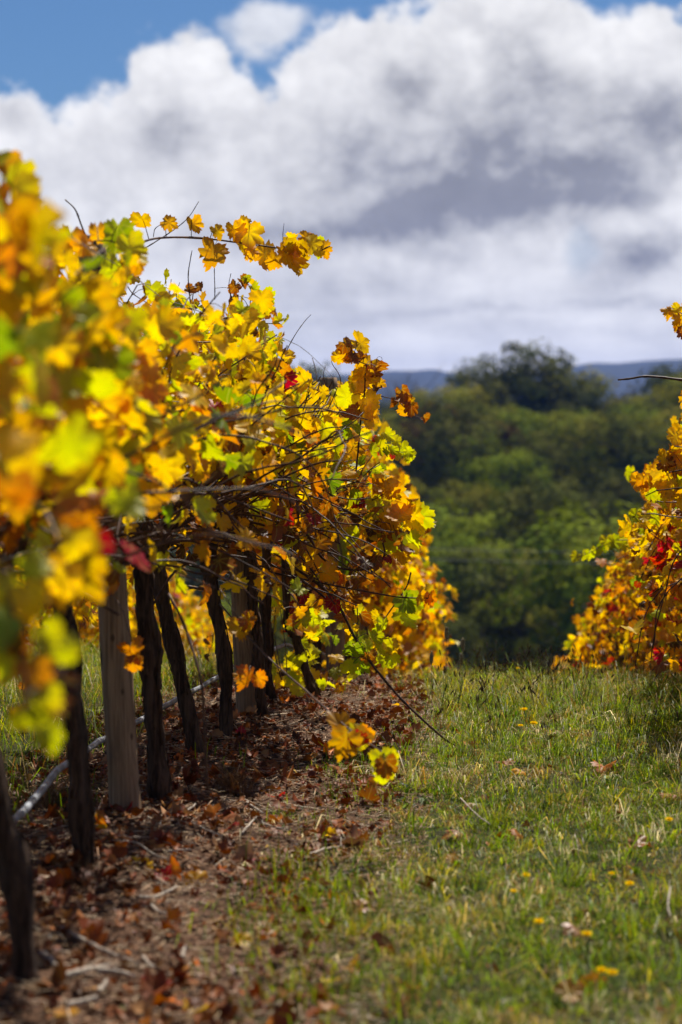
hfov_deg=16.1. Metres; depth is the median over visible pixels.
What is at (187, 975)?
fallen leaf
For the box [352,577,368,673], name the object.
wooden post
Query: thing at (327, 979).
fallen leaf
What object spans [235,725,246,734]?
fallen leaf
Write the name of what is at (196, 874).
fallen leaf
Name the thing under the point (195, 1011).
fallen leaf
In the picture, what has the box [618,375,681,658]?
grape vine
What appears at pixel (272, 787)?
fallen leaf
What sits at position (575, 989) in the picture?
fallen leaf
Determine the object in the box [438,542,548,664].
gum tree
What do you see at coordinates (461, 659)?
grass seed stalk
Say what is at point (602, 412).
gum tree
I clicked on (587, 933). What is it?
yellow flower
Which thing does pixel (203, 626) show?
grape vine
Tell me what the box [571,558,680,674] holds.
grape vine
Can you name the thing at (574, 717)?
grass
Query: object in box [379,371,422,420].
bare tree
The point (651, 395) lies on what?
gum tree
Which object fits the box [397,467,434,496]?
gum tree
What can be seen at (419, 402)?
gum tree
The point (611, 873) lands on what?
yellow flower
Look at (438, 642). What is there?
grape vine
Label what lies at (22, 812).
drip pipe
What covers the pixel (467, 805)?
dead stick
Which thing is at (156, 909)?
dead stick
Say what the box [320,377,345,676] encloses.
wooden post
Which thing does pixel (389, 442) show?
gum tree
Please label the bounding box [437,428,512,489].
gum tree
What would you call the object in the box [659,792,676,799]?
fallen leaf
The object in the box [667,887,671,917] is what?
dead stick
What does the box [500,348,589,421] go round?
gum tree
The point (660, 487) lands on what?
grape vine
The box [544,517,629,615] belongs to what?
gum tree
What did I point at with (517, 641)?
gum tree
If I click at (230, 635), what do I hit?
grape vine
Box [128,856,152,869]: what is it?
fallen leaf
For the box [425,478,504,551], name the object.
gum tree
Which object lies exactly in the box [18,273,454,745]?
grape vine
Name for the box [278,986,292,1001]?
fallen leaf
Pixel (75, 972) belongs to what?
dead stick
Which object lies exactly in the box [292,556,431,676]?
grape vine
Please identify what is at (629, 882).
yellow flower
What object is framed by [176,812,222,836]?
dead stick
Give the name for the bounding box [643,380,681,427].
gum tree
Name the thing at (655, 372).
gum tree
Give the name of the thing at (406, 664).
grape vine
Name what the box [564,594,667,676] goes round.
grape vine
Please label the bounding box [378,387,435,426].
gum tree
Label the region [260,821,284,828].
dead stick
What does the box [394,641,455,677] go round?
grape vine
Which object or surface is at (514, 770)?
fallen leaf
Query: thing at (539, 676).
seeding grass
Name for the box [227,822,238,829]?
fallen leaf
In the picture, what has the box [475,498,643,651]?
gum tree
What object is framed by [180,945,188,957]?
dead stick
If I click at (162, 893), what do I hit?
dead stick
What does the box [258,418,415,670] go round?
grape vine
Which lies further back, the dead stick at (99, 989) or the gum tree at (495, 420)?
the gum tree at (495, 420)
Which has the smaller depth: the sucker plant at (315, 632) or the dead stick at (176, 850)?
the dead stick at (176, 850)
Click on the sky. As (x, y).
(478, 176)
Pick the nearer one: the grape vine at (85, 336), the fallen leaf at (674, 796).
the grape vine at (85, 336)
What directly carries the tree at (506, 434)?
on the ground at (32, 1015)
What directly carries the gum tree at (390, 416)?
on the ground at (32, 1015)
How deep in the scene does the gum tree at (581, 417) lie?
289.39 m
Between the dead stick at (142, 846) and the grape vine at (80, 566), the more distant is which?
the dead stick at (142, 846)
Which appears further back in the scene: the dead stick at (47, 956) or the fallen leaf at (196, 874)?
the fallen leaf at (196, 874)
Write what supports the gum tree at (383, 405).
on the ground at (32, 1015)
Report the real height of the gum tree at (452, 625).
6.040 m
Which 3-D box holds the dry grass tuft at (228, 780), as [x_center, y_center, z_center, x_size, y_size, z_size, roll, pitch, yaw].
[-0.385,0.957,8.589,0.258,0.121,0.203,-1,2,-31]
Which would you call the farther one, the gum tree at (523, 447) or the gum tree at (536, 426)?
the gum tree at (536, 426)
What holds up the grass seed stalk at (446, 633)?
on the ground at (32, 1015)
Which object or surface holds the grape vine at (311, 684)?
on the ground at (32, 1015)
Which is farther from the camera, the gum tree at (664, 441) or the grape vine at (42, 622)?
the gum tree at (664, 441)
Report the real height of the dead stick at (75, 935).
0.043 m
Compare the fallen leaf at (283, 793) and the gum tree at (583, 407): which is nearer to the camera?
the fallen leaf at (283, 793)
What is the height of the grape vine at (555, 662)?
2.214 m
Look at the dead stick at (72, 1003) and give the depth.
5.27 m
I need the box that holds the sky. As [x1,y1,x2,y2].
[0,0,681,377]
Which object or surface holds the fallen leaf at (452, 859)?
on the ground at (32, 1015)
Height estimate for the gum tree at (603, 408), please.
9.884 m
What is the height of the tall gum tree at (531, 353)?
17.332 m
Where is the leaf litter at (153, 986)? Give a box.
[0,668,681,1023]
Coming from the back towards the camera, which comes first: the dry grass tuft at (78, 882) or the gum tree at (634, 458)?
the gum tree at (634, 458)
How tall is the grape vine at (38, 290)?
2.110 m
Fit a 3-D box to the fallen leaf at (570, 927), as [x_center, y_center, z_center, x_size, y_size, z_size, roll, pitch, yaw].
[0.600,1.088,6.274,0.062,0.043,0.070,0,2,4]
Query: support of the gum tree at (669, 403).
on the ground at (32, 1015)
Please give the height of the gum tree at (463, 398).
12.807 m
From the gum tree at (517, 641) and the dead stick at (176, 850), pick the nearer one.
the dead stick at (176, 850)
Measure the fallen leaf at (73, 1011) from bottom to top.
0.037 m
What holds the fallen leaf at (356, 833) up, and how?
on the ground at (32, 1015)
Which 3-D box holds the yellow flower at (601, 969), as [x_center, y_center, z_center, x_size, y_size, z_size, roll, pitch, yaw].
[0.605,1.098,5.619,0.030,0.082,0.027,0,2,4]
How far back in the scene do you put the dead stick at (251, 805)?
8.26 m
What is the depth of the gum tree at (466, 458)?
259.37 m
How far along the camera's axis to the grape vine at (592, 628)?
19.98 m
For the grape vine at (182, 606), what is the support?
on the ground at (32, 1015)
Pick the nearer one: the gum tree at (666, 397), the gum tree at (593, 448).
the gum tree at (593, 448)
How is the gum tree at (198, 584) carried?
on the ground at (32, 1015)
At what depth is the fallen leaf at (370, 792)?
8.44 m
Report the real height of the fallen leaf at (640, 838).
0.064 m
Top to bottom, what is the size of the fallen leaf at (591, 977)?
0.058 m
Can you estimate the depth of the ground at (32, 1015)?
6.62 m
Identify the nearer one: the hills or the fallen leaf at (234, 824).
the fallen leaf at (234, 824)
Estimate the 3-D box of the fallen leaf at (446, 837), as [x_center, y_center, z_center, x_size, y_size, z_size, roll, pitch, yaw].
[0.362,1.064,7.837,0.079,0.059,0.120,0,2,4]
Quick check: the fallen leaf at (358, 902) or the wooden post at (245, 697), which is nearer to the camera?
the fallen leaf at (358, 902)
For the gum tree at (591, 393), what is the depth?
311.15 m
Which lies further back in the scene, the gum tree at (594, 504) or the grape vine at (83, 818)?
the gum tree at (594, 504)
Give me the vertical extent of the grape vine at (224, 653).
2.052 m
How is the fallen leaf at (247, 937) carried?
on the ground at (32, 1015)
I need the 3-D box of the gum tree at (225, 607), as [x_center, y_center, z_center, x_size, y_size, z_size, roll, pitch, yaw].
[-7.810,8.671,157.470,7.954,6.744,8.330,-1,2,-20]
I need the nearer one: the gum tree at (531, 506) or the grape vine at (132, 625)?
the grape vine at (132, 625)
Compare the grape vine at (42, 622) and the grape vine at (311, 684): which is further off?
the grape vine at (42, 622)
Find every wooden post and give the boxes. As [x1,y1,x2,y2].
[79,235,141,812]
[223,317,256,713]
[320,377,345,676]
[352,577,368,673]
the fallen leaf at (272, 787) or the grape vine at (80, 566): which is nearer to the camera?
the grape vine at (80, 566)
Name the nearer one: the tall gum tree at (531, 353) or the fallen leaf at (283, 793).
the fallen leaf at (283, 793)
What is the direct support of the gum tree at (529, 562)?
on the ground at (32, 1015)
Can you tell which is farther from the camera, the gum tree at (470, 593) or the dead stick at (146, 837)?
the gum tree at (470, 593)
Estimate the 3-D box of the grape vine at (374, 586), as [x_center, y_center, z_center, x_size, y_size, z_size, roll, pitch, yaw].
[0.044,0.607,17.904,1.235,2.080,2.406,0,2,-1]
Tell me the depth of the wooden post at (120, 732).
7.96 m
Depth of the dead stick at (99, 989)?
5.40 m
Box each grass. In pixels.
[0,611,681,1023]
[417,642,681,786]
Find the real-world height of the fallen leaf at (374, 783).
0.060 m
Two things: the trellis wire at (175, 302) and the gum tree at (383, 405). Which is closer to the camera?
the trellis wire at (175, 302)
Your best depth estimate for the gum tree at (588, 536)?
164.68 m
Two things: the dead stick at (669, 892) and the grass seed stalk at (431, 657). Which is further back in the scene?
the grass seed stalk at (431, 657)
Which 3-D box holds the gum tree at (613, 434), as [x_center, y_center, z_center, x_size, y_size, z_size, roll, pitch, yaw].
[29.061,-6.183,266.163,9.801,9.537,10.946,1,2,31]
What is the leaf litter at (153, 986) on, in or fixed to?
on the ground at (32, 1015)
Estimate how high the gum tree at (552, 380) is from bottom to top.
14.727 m
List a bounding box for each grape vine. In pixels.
[0,149,333,733]
[0,160,309,988]
[0,194,146,719]
[0,199,344,867]
[0,356,82,755]
[4,201,399,802]
[12,542,44,627]
[12,547,94,638]
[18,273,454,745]
[18,573,132,651]
[25,579,137,655]
[38,565,172,654]
[75,252,389,755]
[80,571,186,646]
[81,556,210,658]
[85,299,411,702]
[94,567,208,649]
[97,268,400,739]
[165,589,214,666]
[166,305,437,695]
[174,381,420,668]
[183,592,214,665]
[194,601,214,659]
[199,603,233,656]
[226,618,232,649]
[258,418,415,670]
[272,460,435,658]
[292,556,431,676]
[296,418,431,668]
[322,564,434,676]
[369,529,458,674]
[370,621,451,676]
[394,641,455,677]
[395,617,459,676]
[552,656,584,671]
[558,648,586,676]
[564,508,681,675]
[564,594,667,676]
[567,628,680,674]
[569,465,681,672]
[570,403,681,671]
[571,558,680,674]
[577,587,681,675]
[598,501,681,675]
[617,302,681,656]
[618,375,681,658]
[622,464,681,672]
[632,413,681,674]
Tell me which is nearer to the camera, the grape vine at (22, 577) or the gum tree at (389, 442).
the grape vine at (22, 577)
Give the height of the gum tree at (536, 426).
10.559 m
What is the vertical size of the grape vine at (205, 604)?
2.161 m
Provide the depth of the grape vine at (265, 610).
11.47 m
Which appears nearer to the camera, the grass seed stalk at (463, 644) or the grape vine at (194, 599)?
the grass seed stalk at (463, 644)
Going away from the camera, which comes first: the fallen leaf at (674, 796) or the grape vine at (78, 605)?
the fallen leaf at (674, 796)
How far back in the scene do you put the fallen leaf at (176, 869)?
6.95 m
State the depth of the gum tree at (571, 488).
192.19 m
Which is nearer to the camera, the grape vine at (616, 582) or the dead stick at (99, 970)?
the dead stick at (99, 970)
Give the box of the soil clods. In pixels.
[2,687,395,1021]
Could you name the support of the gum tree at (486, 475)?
on the ground at (32, 1015)
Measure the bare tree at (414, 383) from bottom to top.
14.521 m
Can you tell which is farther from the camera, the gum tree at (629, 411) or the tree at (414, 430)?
the gum tree at (629, 411)
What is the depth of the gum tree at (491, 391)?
309.28 m
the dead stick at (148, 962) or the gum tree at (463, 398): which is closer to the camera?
the dead stick at (148, 962)
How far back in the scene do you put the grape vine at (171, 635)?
9.41 m
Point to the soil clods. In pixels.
(177, 857)
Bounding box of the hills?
[312,359,681,421]
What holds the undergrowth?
on the ground at (32, 1015)
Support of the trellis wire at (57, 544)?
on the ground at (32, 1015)
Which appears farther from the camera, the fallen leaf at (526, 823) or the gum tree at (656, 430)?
the gum tree at (656, 430)
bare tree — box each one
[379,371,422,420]
[389,364,451,409]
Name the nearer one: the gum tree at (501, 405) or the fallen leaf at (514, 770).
the fallen leaf at (514, 770)
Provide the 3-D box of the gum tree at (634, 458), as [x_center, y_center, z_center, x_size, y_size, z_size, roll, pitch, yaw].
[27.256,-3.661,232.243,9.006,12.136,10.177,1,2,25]
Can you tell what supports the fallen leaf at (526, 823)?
on the ground at (32, 1015)
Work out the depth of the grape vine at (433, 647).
22.16 m
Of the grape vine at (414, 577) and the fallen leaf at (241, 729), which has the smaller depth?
the fallen leaf at (241, 729)
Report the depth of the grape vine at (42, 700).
3.43 m
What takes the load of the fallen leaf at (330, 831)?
on the ground at (32, 1015)
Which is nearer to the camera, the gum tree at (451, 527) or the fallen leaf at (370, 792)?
the fallen leaf at (370, 792)
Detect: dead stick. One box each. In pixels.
[39,950,56,965]
[55,925,138,963]
[64,963,119,980]
[64,995,97,1007]
[95,967,133,978]
[96,979,107,993]
[123,840,168,859]
[128,836,170,843]
[136,885,177,898]
[141,955,155,968]
[150,903,166,914]
[168,848,190,852]
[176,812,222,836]
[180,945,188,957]
[241,816,256,834]
[246,801,263,813]
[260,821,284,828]
[309,845,348,856]
[460,797,490,824]
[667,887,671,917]
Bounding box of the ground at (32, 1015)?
[0,467,681,1023]
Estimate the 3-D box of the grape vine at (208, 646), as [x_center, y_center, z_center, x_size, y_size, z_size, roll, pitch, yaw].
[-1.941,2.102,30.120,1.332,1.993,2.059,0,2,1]
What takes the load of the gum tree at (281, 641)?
on the ground at (32, 1015)
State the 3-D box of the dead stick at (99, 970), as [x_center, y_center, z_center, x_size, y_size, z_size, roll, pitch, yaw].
[-0.518,1.056,5.539,0.089,0.028,0.017,0,2,-2]
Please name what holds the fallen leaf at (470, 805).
on the ground at (32, 1015)
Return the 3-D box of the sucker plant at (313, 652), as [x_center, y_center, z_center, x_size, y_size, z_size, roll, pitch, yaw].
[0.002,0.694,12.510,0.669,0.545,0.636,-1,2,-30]
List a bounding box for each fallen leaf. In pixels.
[46,1006,78,1017]
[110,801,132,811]
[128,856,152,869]
[154,864,171,881]
[157,854,181,880]
[167,965,192,980]
[181,869,217,886]
[182,998,207,1016]
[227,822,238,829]
[230,931,256,948]
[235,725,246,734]
[243,858,264,868]
[260,784,277,794]
[265,791,284,800]
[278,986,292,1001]
[321,975,340,981]
[322,891,341,905]
[324,827,338,836]
[341,955,360,971]
[344,825,370,842]
[345,899,376,914]
[357,785,380,801]
[364,777,388,793]
[441,830,461,843]
[445,852,458,862]
[463,803,483,808]
[496,758,514,770]
[501,828,523,840]
[511,768,527,775]
[522,819,537,835]
[550,977,584,1002]
[561,923,583,939]
[577,970,607,995]
[590,759,616,774]
[622,834,659,850]
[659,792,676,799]
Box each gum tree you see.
[168,537,230,609]
[198,595,274,644]
[270,592,325,670]
[272,621,324,670]
[291,361,347,383]
[358,411,421,465]
[374,421,426,484]
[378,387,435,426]
[378,398,396,426]
[381,392,487,469]
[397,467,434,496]
[400,405,503,515]
[403,383,487,422]
[415,529,526,637]
[418,382,503,442]
[419,498,523,599]
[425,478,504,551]
[429,515,468,574]
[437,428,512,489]
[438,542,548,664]
[440,438,496,484]
[441,614,492,671]
[444,367,519,431]
[444,447,558,538]
[445,356,549,425]
[463,591,567,665]
[468,337,577,431]
[472,404,546,450]
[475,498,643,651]
[476,404,554,456]
[483,541,585,645]
[485,480,596,574]
[490,472,589,547]
[494,400,529,425]
[494,429,570,502]
[497,434,552,478]
[498,361,622,449]
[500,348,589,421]
[511,527,615,626]
[521,371,615,431]
[526,409,620,498]
[539,406,599,456]
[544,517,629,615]
[545,414,626,491]
[550,398,606,445]
[569,411,666,502]
[572,491,624,537]
[575,413,642,472]
[579,407,633,474]
[587,467,646,525]
[596,401,668,453]
[597,394,664,412]
[600,395,667,433]
[604,385,670,429]
[617,358,681,421]
[628,406,681,463]
[630,417,681,450]
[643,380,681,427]
[652,372,681,428]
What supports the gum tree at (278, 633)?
on the ground at (32, 1015)
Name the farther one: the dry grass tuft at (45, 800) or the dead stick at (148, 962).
the dry grass tuft at (45, 800)
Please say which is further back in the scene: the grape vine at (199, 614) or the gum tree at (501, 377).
the gum tree at (501, 377)
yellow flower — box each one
[510,889,516,911]
[534,918,543,945]
[581,930,592,953]
[596,966,606,993]
[606,968,617,999]
[608,871,614,894]
[625,880,633,904]
[665,817,672,829]
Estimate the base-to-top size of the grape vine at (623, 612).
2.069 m
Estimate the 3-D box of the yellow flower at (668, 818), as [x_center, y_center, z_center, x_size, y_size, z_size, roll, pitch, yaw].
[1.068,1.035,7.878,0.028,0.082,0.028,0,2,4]
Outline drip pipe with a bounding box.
[14,643,325,821]
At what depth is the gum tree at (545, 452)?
233.64 m
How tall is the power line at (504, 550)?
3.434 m
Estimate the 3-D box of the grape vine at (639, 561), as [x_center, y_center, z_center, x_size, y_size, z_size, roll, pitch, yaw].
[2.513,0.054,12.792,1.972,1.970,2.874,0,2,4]
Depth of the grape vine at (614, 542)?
14.36 m
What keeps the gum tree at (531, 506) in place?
on the ground at (32, 1015)
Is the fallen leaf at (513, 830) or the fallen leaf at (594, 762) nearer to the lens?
the fallen leaf at (513, 830)
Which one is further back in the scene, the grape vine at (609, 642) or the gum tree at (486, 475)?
the gum tree at (486, 475)
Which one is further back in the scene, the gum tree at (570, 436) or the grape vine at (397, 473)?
the gum tree at (570, 436)
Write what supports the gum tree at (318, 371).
on the ground at (32, 1015)
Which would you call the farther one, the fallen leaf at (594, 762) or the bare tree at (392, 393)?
the bare tree at (392, 393)
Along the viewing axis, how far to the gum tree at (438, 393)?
303.98 m
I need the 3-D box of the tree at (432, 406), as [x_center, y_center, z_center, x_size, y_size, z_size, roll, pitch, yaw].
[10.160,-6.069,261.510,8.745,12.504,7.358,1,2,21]
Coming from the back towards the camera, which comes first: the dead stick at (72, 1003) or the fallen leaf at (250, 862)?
the fallen leaf at (250, 862)
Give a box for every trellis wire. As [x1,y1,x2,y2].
[0,516,366,560]
[70,237,361,422]
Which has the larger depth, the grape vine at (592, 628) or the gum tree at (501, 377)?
the gum tree at (501, 377)
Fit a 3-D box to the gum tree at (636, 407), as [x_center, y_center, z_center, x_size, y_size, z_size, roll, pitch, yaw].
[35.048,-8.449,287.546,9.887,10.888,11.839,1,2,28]
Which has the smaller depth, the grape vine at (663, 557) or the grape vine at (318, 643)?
the grape vine at (663, 557)
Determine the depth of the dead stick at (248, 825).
7.84 m
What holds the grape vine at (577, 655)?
on the ground at (32, 1015)
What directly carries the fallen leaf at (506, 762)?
on the ground at (32, 1015)
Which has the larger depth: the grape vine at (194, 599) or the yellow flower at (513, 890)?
the grape vine at (194, 599)
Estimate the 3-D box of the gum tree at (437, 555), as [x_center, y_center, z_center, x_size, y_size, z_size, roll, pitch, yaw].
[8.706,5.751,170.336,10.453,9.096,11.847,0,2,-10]
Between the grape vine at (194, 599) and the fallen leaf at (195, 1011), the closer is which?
the fallen leaf at (195, 1011)
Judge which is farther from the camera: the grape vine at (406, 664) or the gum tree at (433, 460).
the gum tree at (433, 460)
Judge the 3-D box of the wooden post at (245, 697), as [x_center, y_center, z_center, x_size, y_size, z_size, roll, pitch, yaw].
[-0.451,0.071,10.878,0.199,1.896,0.115,1,2,33]
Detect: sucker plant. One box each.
[213,590,348,696]
[283,594,387,693]
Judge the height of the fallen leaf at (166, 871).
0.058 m
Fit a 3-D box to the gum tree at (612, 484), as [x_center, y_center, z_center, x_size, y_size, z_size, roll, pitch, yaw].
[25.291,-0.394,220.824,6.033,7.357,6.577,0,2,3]
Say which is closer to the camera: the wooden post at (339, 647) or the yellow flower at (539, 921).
the yellow flower at (539, 921)
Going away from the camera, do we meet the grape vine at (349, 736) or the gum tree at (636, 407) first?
the grape vine at (349, 736)
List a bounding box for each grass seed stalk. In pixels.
[426,651,433,712]
[441,627,448,708]
[456,652,463,705]
[458,637,465,704]
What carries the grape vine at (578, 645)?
on the ground at (32, 1015)
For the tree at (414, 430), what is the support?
on the ground at (32, 1015)
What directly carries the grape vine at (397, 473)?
on the ground at (32, 1015)
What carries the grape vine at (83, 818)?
on the ground at (32, 1015)
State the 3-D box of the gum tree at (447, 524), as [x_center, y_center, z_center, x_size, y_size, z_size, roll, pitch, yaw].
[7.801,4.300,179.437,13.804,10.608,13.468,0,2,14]
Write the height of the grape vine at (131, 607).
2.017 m
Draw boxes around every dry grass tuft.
[22,776,68,811]
[53,854,114,895]
[195,762,264,798]
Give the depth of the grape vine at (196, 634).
26.75 m
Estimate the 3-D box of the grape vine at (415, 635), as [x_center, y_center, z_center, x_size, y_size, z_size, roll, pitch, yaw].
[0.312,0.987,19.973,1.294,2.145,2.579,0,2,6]
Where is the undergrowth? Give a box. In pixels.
[169,448,652,676]
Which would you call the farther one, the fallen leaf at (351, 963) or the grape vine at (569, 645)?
the grape vine at (569, 645)
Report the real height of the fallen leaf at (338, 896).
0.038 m
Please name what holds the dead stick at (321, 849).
on the ground at (32, 1015)

